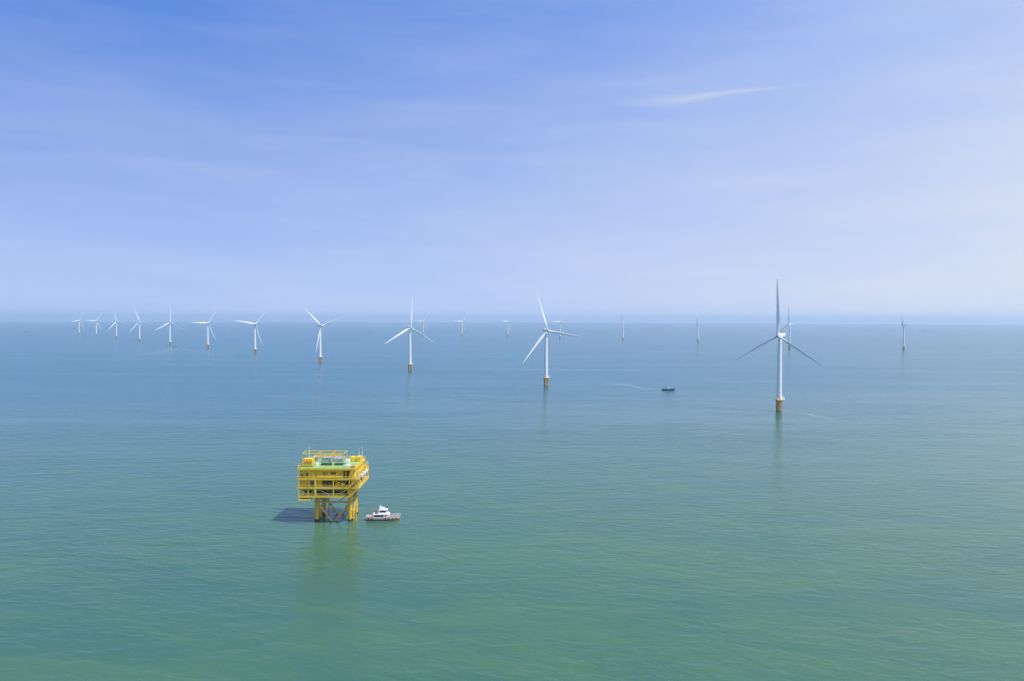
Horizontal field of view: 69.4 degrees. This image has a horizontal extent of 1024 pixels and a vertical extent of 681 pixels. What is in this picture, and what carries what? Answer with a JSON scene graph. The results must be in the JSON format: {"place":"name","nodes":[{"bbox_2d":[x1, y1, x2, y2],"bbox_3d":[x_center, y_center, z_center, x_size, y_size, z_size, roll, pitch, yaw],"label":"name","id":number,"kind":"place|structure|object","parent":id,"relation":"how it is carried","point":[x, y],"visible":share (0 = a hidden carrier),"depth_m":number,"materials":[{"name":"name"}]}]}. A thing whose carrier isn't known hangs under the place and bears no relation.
{"place":"outdoors","nodes":[
{"label":"outdoors","id":0,"kind":"place"},
{"bbox_2d":[0,322,1023,680],"bbox_3d":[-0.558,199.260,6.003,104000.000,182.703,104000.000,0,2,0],"label":"sea","id":1,"kind":"structure","parent":0,"point":[604,504],"depth_m":430.58,"materials":[{"name":"liquid"}]},
{"bbox_2d":[88,313,101,335],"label":"wind turbine","id":2,"kind":"object","parent":1,"relation":"in","point":[96,324],"visible":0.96,"depth_m":4247.97,"materials":[{"name":"white paint"}]},
{"bbox_2d":[109,312,126,337],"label":"wind turbine","id":3,"kind":"object","parent":1,"relation":"in","point":[116,325],"visible":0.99,"depth_m":3798.50,"materials":[{"name":"white paint"}]},
{"bbox_2d":[131,308,154,341],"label":"wind turbine","id":4,"kind":"object","parent":1,"relation":"in","point":[139,326],"visible":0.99,"depth_m":3275.52,"materials":[{"name":"white paint"}]},
{"bbox_2d":[158,306,184,344],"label":"wind turbine","id":5,"kind":"object","parent":1,"relation":"in","point":[169,341],"visible":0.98,"depth_m":2871.56,"materials":[{"name":"white paint"}]},
{"bbox_2d":[192,308,217,347],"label":"wind turbine","id":6,"kind":"object","parent":1,"relation":"in","point":[207,344],"visible":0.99,"depth_m":2589.55,"materials":[{"name":"white paint"}]},
{"bbox_2d":[236,311,266,353],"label":"wind turbine","id":7,"kind":"object","parent":1,"relation":"in","point":[255,329],"visible":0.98,"depth_m":2217.32,"materials":[{"name":"white paint"}]},
{"bbox_2d":[306,310,341,362],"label":"wind turbine","id":8,"kind":"object","parent":1,"relation":"in","point":[319,340],"visible":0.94,"depth_m":1783.05,"materials":[{"name":"white paint"}]},
{"bbox_2d":[297,451,368,520],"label":"offshore substation","id":9,"kind":"object","parent":1,"relation":"in","point":[323,478],"visible":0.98,"depth_m":389.52,"materials":[{"name":"yellow paint"}]},
{"bbox_2d":[366,505,400,520],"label":"crew boat","id":10,"kind":"object","parent":1,"relation":"on","point":[383,514],"visible":1,"depth_m":393.96,"materials":[{"name":"white"}]},
{"bbox_2d":[385,295,433,370],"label":"wind turbine","id":11,"kind":"object","parent":1,"relation":"in","point":[409,364],"visible":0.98,"depth_m":1503.70,"materials":[{"name":"white paint"}]},
{"bbox_2d":[523,291,580,385],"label":"wind turbine","id":12,"kind":"object","parent":1,"relation":"in","point":[546,375],"visible":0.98,"depth_m":1174.80,"materials":[{"name":"white paint"}]},
{"bbox_2d":[696,319,699,341],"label":"wind turbine","id":13,"kind":"object","parent":1,"relation":"in","point":[697,332],"visible":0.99,"depth_m":3402.35,"materials":[{"name":"white paint"}]},
{"bbox_2d":[736,282,824,411],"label":"wind turbine","id":14,"kind":"object","parent":1,"relation":"in","point":[780,398],"visible":1,"depth_m":863.13,"materials":[{"name":"white paint"}]},
{"bbox_2d":[779,307,797,348],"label":"wind turbine","id":15,"kind":"object","parent":1,"relation":"in","point":[789,346],"visible":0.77,"depth_m":2647.95,"materials":[{"name":"white paint"}]},
{"bbox_2d":[901,318,906,349],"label":"wind turbine","id":16,"kind":"object","parent":1,"relation":"in","point":[904,345],"visible":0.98,"depth_m":2618.84,"materials":[{"name":"white paint"}]},
{"bbox_2d":[0,0,1023,324],"label":"sky","id":17,"kind":"structure","parent":0,"point":[640,161],"materials":[{"name":"blue"}]}
]}

